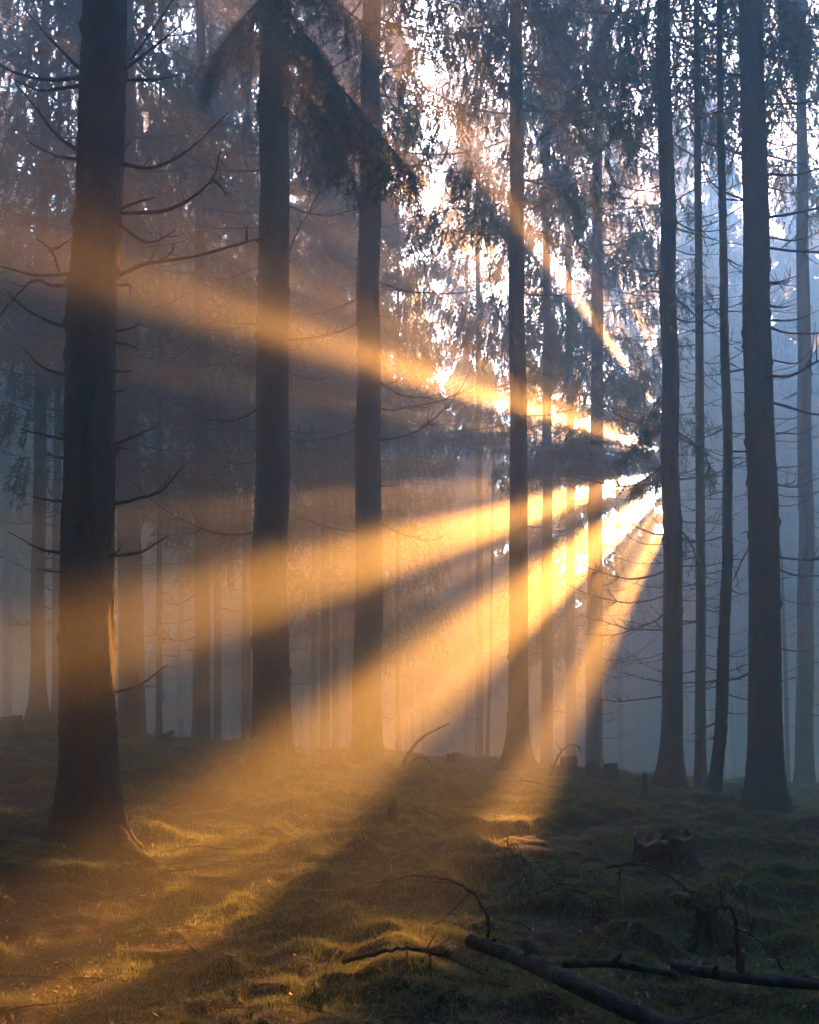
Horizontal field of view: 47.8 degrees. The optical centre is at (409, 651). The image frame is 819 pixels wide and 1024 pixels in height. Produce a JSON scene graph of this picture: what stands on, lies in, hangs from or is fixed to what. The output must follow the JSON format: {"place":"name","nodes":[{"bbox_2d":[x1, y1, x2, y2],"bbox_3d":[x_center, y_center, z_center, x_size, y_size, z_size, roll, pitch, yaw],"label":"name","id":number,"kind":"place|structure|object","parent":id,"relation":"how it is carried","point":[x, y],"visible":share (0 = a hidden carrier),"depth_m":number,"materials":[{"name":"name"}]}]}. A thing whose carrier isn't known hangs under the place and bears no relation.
{"place":"outdoors","nodes":[
{"label":"outdoors","id":0,"kind":"place"},
{"bbox_2d":[0,724,818,1023],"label":"ground","id":1,"kind":"structure","parent":0,"point":[114,880],"depth_m":4.94,"materials":[{"name":"green plant"}]},
{"bbox_2d":[0,715,28,732],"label":"sawn stump","id":2,"kind":"object","parent":1,"relation":"on","point":[12,723],"visible":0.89,"depth_m":14.02,"materials":[{"name":"brown wood"}]},
{"bbox_2d":[0,110,51,610],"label":"spruce tree","id":3,"kind":"object","parent":1,"relation":"on","point":[1,564],"visible":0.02,"depth_m":39.36,"materials":[{"name":"green plant"}]},
{"bbox_2d":[0,194,52,718],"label":"spruce tree","id":4,"kind":"object","parent":1,"relation":"on","point":[20,653],"visible":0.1,"depth_m":36.87,"materials":[{"name":"green plant"}]},
{"bbox_2d":[12,645,51,719],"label":"young spruce","id":5,"kind":"object","parent":1,"relation":"on","point":[20,698],"visible":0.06,"depth_m":46.33,"materials":[{"name":"green plant"}]},
{"bbox_2d":[0,0,64,716],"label":"spruce tree","id":6,"kind":"object","parent":1,"relation":"on","point":[8,548],"visible":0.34,"depth_m":26.15,"materials":[{"name":"green plant"}]},
{"bbox_2d":[12,230,53,706],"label":"spruce tree","id":7,"kind":"object","parent":1,"relation":"on","point":[48,671],"depth_m":44.31,"materials":[{"name":"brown plant"}]},
{"bbox_2d":[0,165,74,616],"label":"spruce tree","id":8,"kind":"object","parent":1,"relation":"on","point":[48,604],"visible":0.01,"depth_m":38.39,"materials":[{"name":"green plant"}]},
{"bbox_2d":[4,38,153,577],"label":"spruce tree","id":9,"kind":"object","parent":1,"relation":"on","point":[49,564],"visible":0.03,"depth_m":31.44,"materials":[{"name":"green plant"}]},
{"bbox_2d":[17,393,148,669],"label":"spruce tree","id":10,"kind":"object","parent":1,"relation":"on","point":[49,658],"depth_m":37.17,"materials":[{"name":"green plant"}]},
{"bbox_2d":[0,0,170,724],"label":"spruce tree","id":11,"kind":"object","parent":1,"relation":"on","point":[5,45],"visible":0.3,"depth_m":16.48,"materials":[{"name":"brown plant"}]},
{"bbox_2d":[0,0,179,727],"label":"spruce tree","id":12,"kind":"object","parent":1,"relation":"on","point":[38,713],"visible":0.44,"depth_m":15.55,"materials":[{"name":"brown plant"}]},
{"bbox_2d":[50,26,194,716],"bbox_3d":[-8.543,-8.108,27.736,4.674,24.002,4.524,0,-3,0],"label":"spruce tree","id":13,"kind":"object","parent":1,"relation":"on","point":[144,418],"visible":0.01,"depth_m":27.74,"materials":[{"name":"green plant"}]},
{"bbox_2d":[0,0,281,890],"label":"spruce tree","id":14,"kind":"object","parent":1,"relation":"on","point":[88,820],"visible":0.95,"depth_m":5.96,"materials":[{"name":"brown plant"}]},
{"bbox_2d":[116,640,191,683],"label":"spruce tree","id":15,"kind":"object","parent":1,"relation":"on","point":[149,649],"depth_m":45.05,"materials":[{"name":"green plant"}]},
{"bbox_2d":[0,0,308,742],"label":"spruce tree","id":16,"kind":"object","parent":1,"relation":"on","point":[131,721],"visible":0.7,"depth_m":13.95,"materials":[{"name":"brown plant"}]},
{"bbox_2d":[115,4,200,737],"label":"spruce tree","id":17,"kind":"object","parent":1,"relation":"on","point":[158,709],"visible":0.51,"depth_m":15.07,"materials":[{"name":"brown plant"}]},
{"bbox_2d":[114,90,213,647],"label":"spruce tree","id":18,"kind":"object","parent":1,"relation":"on","point":[149,596],"visible":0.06,"depth_m":36.36,"materials":[{"name":"green plant"}]},
{"bbox_2d":[114,178,226,732],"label":"spruce tree","id":19,"kind":"object","parent":1,"relation":"on","point":[169,646],"depth_m":39.37,"materials":[{"name":"brown plant"}]},
{"bbox_2d":[145,643,213,737],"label":"young spruce","id":20,"kind":"object","parent":1,"relation":"on","point":[173,692],"visible":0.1,"depth_m":46.33,"materials":[{"name":"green plant"}]},
{"bbox_2d":[115,73,254,736],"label":"spruce tree","id":21,"kind":"object","parent":1,"relation":"on","point":[169,572],"visible":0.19,"depth_m":29.94,"materials":[{"name":"brown plant"}]},
{"bbox_2d":[51,0,321,739],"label":"spruce tree","id":22,"kind":"object","parent":1,"relation":"on","point":[201,721],"visible":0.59,"depth_m":15.98,"materials":[{"name":"green plant"}]},
{"bbox_2d":[141,240,254,633],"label":"spruce tree","id":23,"kind":"object","parent":1,"relation":"on","point":[189,610],"visible":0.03,"depth_m":36.39,"materials":[{"name":"green plant"}]},
{"bbox_2d":[170,638,240,738],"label":"young spruce","id":24,"kind":"object","parent":1,"relation":"on","point":[225,713],"visible":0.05,"depth_m":46.60,"materials":[{"name":"green plant"}]},
{"bbox_2d":[177,309,241,738],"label":"spruce tree","id":25,"kind":"object","parent":1,"relation":"on","point":[190,665],"visible":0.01,"depth_m":46.11,"materials":[{"name":"brown plant"}]},
{"bbox_2d":[136,0,304,727],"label":"spruce tree","id":26,"kind":"object","parent":1,"relation":"on","point":[145,328],"visible":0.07,"depth_m":24.16,"materials":[{"name":"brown plant"}]},
{"bbox_2d":[140,0,308,739],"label":"spruce tree","id":27,"kind":"object","parent":1,"relation":"on","point":[217,705],"visible":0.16,"depth_m":21.04,"materials":[{"name":"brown plant"}]},
{"bbox_2d":[221,643,251,740],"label":"young spruce","id":28,"kind":"object","parent":1,"relation":"on","point":[226,692],"visible":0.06,"depth_m":46.65,"materials":[{"name":"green plant"}]},
{"bbox_2d":[186,263,290,740],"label":"spruce tree","id":29,"kind":"object","parent":1,"relation":"on","point":[224,671],"visible":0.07,"depth_m":39.65,"materials":[{"name":"brown plant"}]},
{"bbox_2d":[139,0,356,740],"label":"spruce tree","id":30,"kind":"object","parent":1,"relation":"on","point":[245,544],"visible":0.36,"depth_m":18.95,"materials":[{"name":"green plant"}]},
{"bbox_2d":[211,215,319,666],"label":"spruce tree","id":31,"kind":"object","parent":1,"relation":"on","point":[235,656],"visible":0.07,"depth_m":36.17,"materials":[{"name":"green plant"}]},
{"bbox_2d":[133,0,427,784],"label":"spruce tree","id":32,"kind":"object","parent":1,"relation":"on","point":[271,754],"visible":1,"depth_m":10.15,"materials":[{"name":"brown plant"}]},
{"bbox_2d":[290,649,330,746],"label":"young spruce","id":33,"kind":"object","parent":1,"relation":"on","point":[294,695],"visible":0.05,"depth_m":46.86,"materials":[{"name":"green plant"}]},
{"bbox_2d":[288,346,332,747],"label":"spruce tree","id":34,"kind":"object","parent":1,"relation":"on","point":[294,676],"visible":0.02,"depth_m":45.00,"materials":[{"name":"brown plant"}]},
{"bbox_2d":[293,645,332,748],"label":"young spruce","id":35,"kind":"object","parent":1,"relation":"on","point":[307,728],"visible":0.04,"depth_m":45.75,"materials":[{"name":"green plant"}]},
{"bbox_2d":[287,161,340,746],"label":"spruce tree","id":36,"kind":"object","parent":1,"relation":"on","point":[301,736],"visible":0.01,"depth_m":39.61,"materials":[{"name":"brown plant"}]},
{"bbox_2d":[241,7,387,748],"bbox_3d":[-2.444,-8.385,24.455,4.282,24.350,4.766,0,-3,0],"label":"spruce tree","id":37,"kind":"object","parent":1,"relation":"on","point":[314,676],"visible":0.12,"depth_m":23.98,"materials":[{"name":"brown plant"}]},
{"bbox_2d":[208,0,431,748],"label":"spruce tree","id":38,"kind":"object","parent":1,"relation":"on","point":[324,583],"visible":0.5,"depth_m":20.00,"materials":[{"name":"green plant"}]},
{"bbox_2d":[240,5,420,749],"bbox_3d":[-1.950,-8.699,22.525,4.561,24.350,4.490,0,-3,0],"label":"spruce tree","id":39,"kind":"object","parent":1,"relation":"on","point":[335,711],"visible":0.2,"depth_m":21.96,"materials":[{"name":"brown plant"}]},
{"bbox_2d":[295,339,395,669],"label":"spruce tree","id":40,"kind":"object","parent":1,"relation":"on","point":[303,642],"visible":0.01,"depth_m":36.83,"materials":[{"name":"green plant"}]},
{"bbox_2d":[286,210,408,747],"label":"spruce tree","id":41,"kind":"object","parent":1,"relation":"on","point":[342,695],"visible":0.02,"depth_m":31.28,"materials":[{"name":"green plant"}]},
{"bbox_2d":[289,16,436,746],"bbox_3d":[-1.818,-8.362,27.257,4.544,25.565,5.407,2,-4,-34],"label":"spruce tree","id":42,"kind":"object","parent":1,"relation":"on","point":[349,693],"visible":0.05,"depth_m":27.01,"materials":[{"name":"brown plant"}]},
{"bbox_2d":[196,0,544,765],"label":"spruce tree","id":43,"kind":"object","parent":1,"relation":"on","point":[366,742],"visible":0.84,"depth_m":12.87,"materials":[{"name":"brown plant"}]},
{"bbox_2d":[289,0,455,447],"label":"spruce tree","id":44,"kind":"object","parent":1,"relation":"on","point":[436,274],"visible":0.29,"depth_m":20.89,"materials":[{"name":"green plant"}]},
{"bbox_2d":[315,16,473,750],"bbox_3d":[-0.374,-5.867,21.340,3.685,18.386,3.917,0,-3,0],"label":"spruce tree","id":45,"kind":"object","parent":1,"relation":"on","point":[387,654],"visible":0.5,"depth_m":21.19,"materials":[{"name":"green plant"}]},
{"bbox_2d":[381,674,419,750],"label":"young spruce","id":46,"kind":"object","parent":1,"relation":"on","point":[389,739],"visible":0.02,"depth_m":45.27,"materials":[{"name":"green plant"}]},
{"bbox_2d":[0,722,818,1023],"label":"moss","id":47,"kind":"object","parent":1,"relation":"on","point":[777,971],"visible":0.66,"depth_m":4.90,"materials":[{"name":"green plant"}]},
{"bbox_2d":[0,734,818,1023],"bbox_3d":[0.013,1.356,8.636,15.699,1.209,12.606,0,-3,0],"label":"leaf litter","id":48,"kind":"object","parent":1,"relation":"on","point":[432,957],"visible":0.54,"depth_m":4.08,"materials":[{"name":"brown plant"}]},
{"bbox_2d":[341,928,482,980],"bbox_3d":[0.015,1.155,3.471,0.489,0.240,0.362,1,-3,-15],"label":"fallen branch","id":49,"kind":"object","parent":1,"relation":"on","point":[364,955],"visible":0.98,"depth_m":3.53,"materials":[{"name":"brown wood"}]},
{"bbox_2d":[381,450,450,751],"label":"spruce tree","id":50,"kind":"object","parent":1,"relation":"on","point":[387,697],"visible":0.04,"depth_m":42.69,"materials":[{"name":"green plant"}]},
{"bbox_2d":[387,675,454,755],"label":"young spruce","id":51,"kind":"object","parent":1,"relation":"on","point":[431,739],"visible":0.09,"depth_m":45.97,"materials":[{"name":"green plant"}]},
{"bbox_2d":[381,281,464,752],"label":"spruce tree","id":52,"kind":"object","parent":1,"relation":"on","point":[407,677],"visible":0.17,"depth_m":37.71,"materials":[{"name":"green plant"}]},
{"bbox_2d":[384,317,463,754],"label":"spruce tree","id":53,"kind":"object","parent":1,"relation":"on","point":[423,709],"visible":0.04,"depth_m":40.01,"materials":[{"name":"green plant"}]},
{"bbox_2d":[367,874,494,938],"bbox_3d":[0.089,1.134,4.102,0.611,0.273,0.286,-1,-3,22],"label":"arched twig","id":54,"kind":"object","parent":1,"relation":"on","point":[479,903],"visible":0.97,"depth_m":4.05,"materials":[{"name":"brown wood"}]},
{"bbox_2d":[410,409,473,756],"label":"spruce tree","id":55,"kind":"object","parent":1,"relation":"on","point":[437,713],"visible":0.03,"depth_m":44.58,"materials":[{"name":"green plant"}]},
{"bbox_2d":[435,685,462,755],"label":"young spruce","id":56,"kind":"object","parent":1,"relation":"on","point":[455,719],"visible":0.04,"depth_m":48.16,"materials":[{"name":"green plant"}]},
{"bbox_2d":[417,352,508,751],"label":"spruce tree","id":57,"kind":"object","parent":1,"relation":"on","point":[455,593],"visible":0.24,"depth_m":36.24,"materials":[{"name":"green plant"}]},
{"bbox_2d":[401,110,540,756],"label":"spruce tree","id":58,"kind":"object","parent":1,"relation":"on","point":[469,521],"visible":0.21,"depth_m":31.30,"materials":[{"name":"green plant"}]},
{"bbox_2d":[393,0,559,757],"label":"spruce tree","id":59,"kind":"object","parent":1,"relation":"on","point":[480,141],"visible":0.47,"depth_m":24.20,"materials":[{"name":"green plant"}]},
{"bbox_2d":[450,699,506,756],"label":"young spruce","id":60,"kind":"object","parent":1,"relation":"on","point":[457,728],"visible":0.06,"depth_m":46.87,"materials":[{"name":"green plant"}]},
{"bbox_2d":[441,357,533,755],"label":"spruce tree","id":61,"kind":"object","parent":1,"relation":"on","point":[486,611],"visible":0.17,"depth_m":39.50,"materials":[{"name":"green plant"}]},
{"bbox_2d":[469,445,508,755],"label":"spruce tree","id":62,"kind":"object","parent":1,"relation":"on","point":[489,683],"visible":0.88,"depth_m":22.02,"materials":[{"name":"brown plant"}]},
{"bbox_2d":[473,688,559,760],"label":"young spruce","id":63,"kind":"object","parent":1,"relation":"on","point":[499,726],"visible":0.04,"depth_m":46.14,"materials":[{"name":"green plant"}]},
{"bbox_2d":[475,326,565,682],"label":"spruce tree","id":64,"kind":"object","parent":1,"relation":"on","point":[562,560],"visible":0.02,"depth_m":42.84,"materials":[{"name":"green plant"}]},
{"bbox_2d":[382,0,675,773],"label":"spruce tree","id":65,"kind":"object","parent":1,"relation":"on","point":[517,754],"visible":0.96,"depth_m":13.68,"materials":[{"name":"green plant"}]},
{"bbox_2d":[483,352,582,749],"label":"spruce tree","id":66,"kind":"object","parent":1,"relation":"on","point":[534,697],"visible":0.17,"depth_m":37.36,"materials":[{"name":"green plant"}]},
{"bbox_2d":[416,0,658,764],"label":"spruce tree","id":67,"kind":"object","parent":1,"relation":"on","point":[546,652],"visible":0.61,"depth_m":19.60,"materials":[{"name":"green plant"}]},
{"bbox_2d":[533,638,585,766],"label":"young spruce","id":68,"kind":"object","parent":1,"relation":"on","point":[558,729],"visible":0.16,"depth_m":45.95,"materials":[{"name":"green plant"}]},
{"bbox_2d":[475,0,662,755],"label":"spruce tree","id":69,"kind":"object","parent":1,"relation":"on","point":[569,534],"visible":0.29,"depth_m":23.65,"materials":[{"name":"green plant"}]},
{"bbox_2d":[555,755,582,776],"bbox_3d":[2.262,1.666,13.132,0.398,0.382,0.394,1,-3,-14],"label":"sawn stump","id":70,"kind":"object","parent":1,"relation":"on","point":[568,764],"visible":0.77,"depth_m":13.03,"materials":[{"name":"brown wood"}]},
{"bbox_2d":[465,933,684,1023],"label":"fallen log","id":71,"kind":"object","parent":1,"relation":"on","point":[627,1008],"visible":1,"depth_m":3.23,"materials":[{"name":"brown wood"}]},
{"bbox_2d":[528,343,622,720],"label":"spruce tree","id":72,"kind":"object","parent":1,"relation":"on","point":[558,697],"visible":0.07,"depth_m":42.56,"materials":[{"name":"green plant"}]},
{"bbox_2d":[500,0,720,766],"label":"spruce tree","id":73,"kind":"object","parent":1,"relation":"on","point":[594,716],"visible":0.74,"depth_m":18.52,"materials":[{"name":"green plant"}]},
{"bbox_2d":[601,762,623,783],"bbox_3d":[2.774,1.704,12.722,0.336,0.358,0.341,-2,-3,30],"label":"sawn stump","id":74,"kind":"object","parent":1,"relation":"on","point":[610,772],"visible":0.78,"depth_m":12.65,"materials":[{"name":"wood"}]},
{"bbox_2d":[577,291,662,773],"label":"spruce tree","id":75,"kind":"object","parent":1,"relation":"on","point":[636,688],"visible":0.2,"depth_m":42.36,"materials":[{"name":"green plant"}]},
{"bbox_2d":[563,952,676,977],"bbox_3d":[0.783,1.161,3.450,0.418,0.080,0.051,-1,-3,16],"label":"fallen log","id":76,"kind":"object","parent":1,"relation":"on","point":[616,961],"visible":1,"depth_m":3.45,"materials":[{"name":"brown wood"}]},
{"bbox_2d":[580,595,661,773],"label":"young spruce","id":77,"kind":"object","parent":1,"relation":"on","point":[611,747],"visible":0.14,"depth_m":45.62,"materials":[{"name":"green plant"}]},
{"bbox_2d":[537,92,707,769],"bbox_3d":[8.573,-8.113,37.438,6.986,30.218,6.596,0,-3,0],"label":"spruce tree","id":78,"kind":"object","parent":1,"relation":"on","point":[581,541],"visible":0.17,"depth_m":36.91,"materials":[{"name":"green plant"}]},
{"bbox_2d":[481,0,818,792],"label":"spruce tree","id":79,"kind":"object","parent":1,"relation":"on","point":[669,772],"visible":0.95,"depth_m":12.32,"materials":[{"name":"grey plant"}]},
{"bbox_2d":[611,588,694,776],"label":"young spruce","id":80,"kind":"object","parent":1,"relation":"on","point":[650,752],"visible":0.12,"depth_m":45.99,"materials":[{"name":"green plant"}]},
{"bbox_2d":[606,861,736,932],"bbox_3d":[1.299,1.145,4.375,0.665,0.256,0.308,-3,-4,43],"label":"arched twig","id":81,"kind":"object","parent":1,"relation":"on","point":[650,866],"visible":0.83,"depth_m":4.43,"materials":[{"name":"brown wood"}]},
{"bbox_2d":[603,827,742,905],"bbox_3d":[1.445,1.233,5.370,0.948,0.405,0.972,-1,-3,17],"label":"mossy stump","id":82,"kind":"object","parent":1,"relation":"on","point":[670,851],"visible":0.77,"depth_m":5.21,"materials":[{"name":"brown wood"}]},
{"bbox_2d":[531,0,818,788],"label":"spruce tree","id":83,"kind":"object","parent":1,"relation":"on","point":[700,778],"visible":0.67,"depth_m":13.57,"materials":[{"name":"grey plant"}]},
{"bbox_2d":[602,111,748,775],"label":"spruce tree","id":84,"kind":"object","parent":1,"relation":"on","point":[688,615],"visible":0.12,"depth_m":36.45,"materials":[{"name":"green plant"}]},
{"bbox_2d":[635,269,743,665],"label":"spruce tree","id":85,"kind":"object","parent":1,"relation":"on","point":[713,643],"visible":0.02,"depth_m":41.26,"materials":[{"name":"green plant"}]},
{"bbox_2d":[643,270,747,774],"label":"spruce tree","id":86,"kind":"object","parent":1,"relation":"on","point":[691,676],"visible":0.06,"depth_m":39.91,"materials":[{"name":"green plant"}]},
{"bbox_2d":[683,629,737,776],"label":"young spruce","id":87,"kind":"object","parent":1,"relation":"on","point":[692,714],"visible":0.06,"depth_m":46.33,"materials":[{"name":"green plant"}]},
{"bbox_2d":[679,901,747,959],"bbox_3d":[1.291,1.228,4.023,0.256,0.270,0.274,2,-3,-30],"label":"mossy stump","id":88,"kind":"object","parent":1,"relation":"on","point":[705,938],"visible":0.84,"depth_m":3.99,"materials":[{"name":"brown wood"}]},
{"bbox_2d":[688,869,740,970],"bbox_3d":[1.230,1.042,3.659,0.187,0.407,0.228,0,-3,0],"label":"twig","id":89,"kind":"object","parent":1,"relation":"on","point":[737,950],"visible":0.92,"depth_m":3.55,"materials":[{"name":"brown wood"}]},
{"bbox_2d":[621,0,818,814],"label":"spruce tree","id":90,"kind":"object","parent":1,"relation":"on","point":[765,784],"visible":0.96,"depth_m":10.31,"materials":[{"name":"grey plant"}]},
{"bbox_2d":[643,151,798,778],"bbox_3d":[12.966,-7.137,38.025,6.548,28.633,6.224,0,-3,0],"label":"spruce tree","id":91,"kind":"object","parent":1,"relation":"on","point":[736,278],"visible":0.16,"depth_m":37.57,"materials":[{"name":"green plant"}]},
{"bbox_2d":[645,73,797,778],"bbox_3d":[10.869,-7.664,32.832,5.665,27.984,5.062,0,-3,0],"label":"spruce tree","id":92,"kind":"object","parent":1,"relation":"on","point":[714,393],"visible":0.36,"depth_m":32.83,"materials":[{"name":"green plant"}]},
{"bbox_2d":[633,0,818,784],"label":"spruce tree","id":93,"kind":"object","parent":1,"relation":"on","point":[804,768],"visible":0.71,"depth_m":16.32,"materials":[{"name":"brown plant"}]},
{"bbox_2d":[656,0,798,794],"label":"spruce tree","id":94,"kind":"object","parent":1,"relation":"on","point":[715,779],"visible":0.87,"depth_m":11.30,"materials":[{"name":"brown plant"}]},
{"bbox_2d":[670,957,818,990],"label":"fallen log","id":95,"kind":"object","parent":1,"relation":"on","point":[741,975],"visible":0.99,"depth_m":3.33,"materials":[{"name":"brown wood"}]},
{"bbox_2d":[706,661,784,779],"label":"young spruce","id":96,"kind":"object","parent":1,"relation":"on","point":[738,707],"visible":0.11,"depth_m":46.33,"materials":[{"name":"green plant"}]},
{"bbox_2d":[706,243,818,703],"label":"spruce tree","id":97,"kind":"object","parent":1,"relation":"on","point":[743,684],"visible":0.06,"depth_m":38.04,"materials":[{"name":"green plant"}]},
{"bbox_2d":[733,182,818,656],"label":"spruce tree","id":98,"kind":"object","parent":1,"relation":"on","point":[783,350],"visible":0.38,"depth_m":37.33,"materials":[{"name":"green plant"}]},
{"bbox_2d":[735,142,818,639],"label":"spruce tree","id":99,"kind":"object","parent":1,"relation":"on","point":[815,382],"visible":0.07,"depth_m":40.57,"materials":[{"name":"green plant"}]},
{"bbox_2d":[738,656,816,781],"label":"young spruce","id":100,"kind":"object","parent":1,"relation":"on","point":[792,705],"visible":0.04,"depth_m":46.23,"materials":[{"name":"green plant"}]},
{"bbox_2d":[780,550,793,781],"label":"dead pole tree","id":101,"kind":"object","parent":1,"relation":"on","point":[786,732],"visible":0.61,"depth_m":19.96,"materials":[{"name":"brown wood"}]},
{"bbox_2d":[783,663,818,780],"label":"young spruce","id":102,"kind":"object","parent":1,"relation":"on","point":[814,726],"visible":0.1,"depth_m":46.47,"materials":[{"name":"green plant"}]},
{"bbox_2d":[0,0,818,643],"label":"sky","id":103,"kind":"structure","parent":0,"point":[638,512],"materials":[{"name":"white"}]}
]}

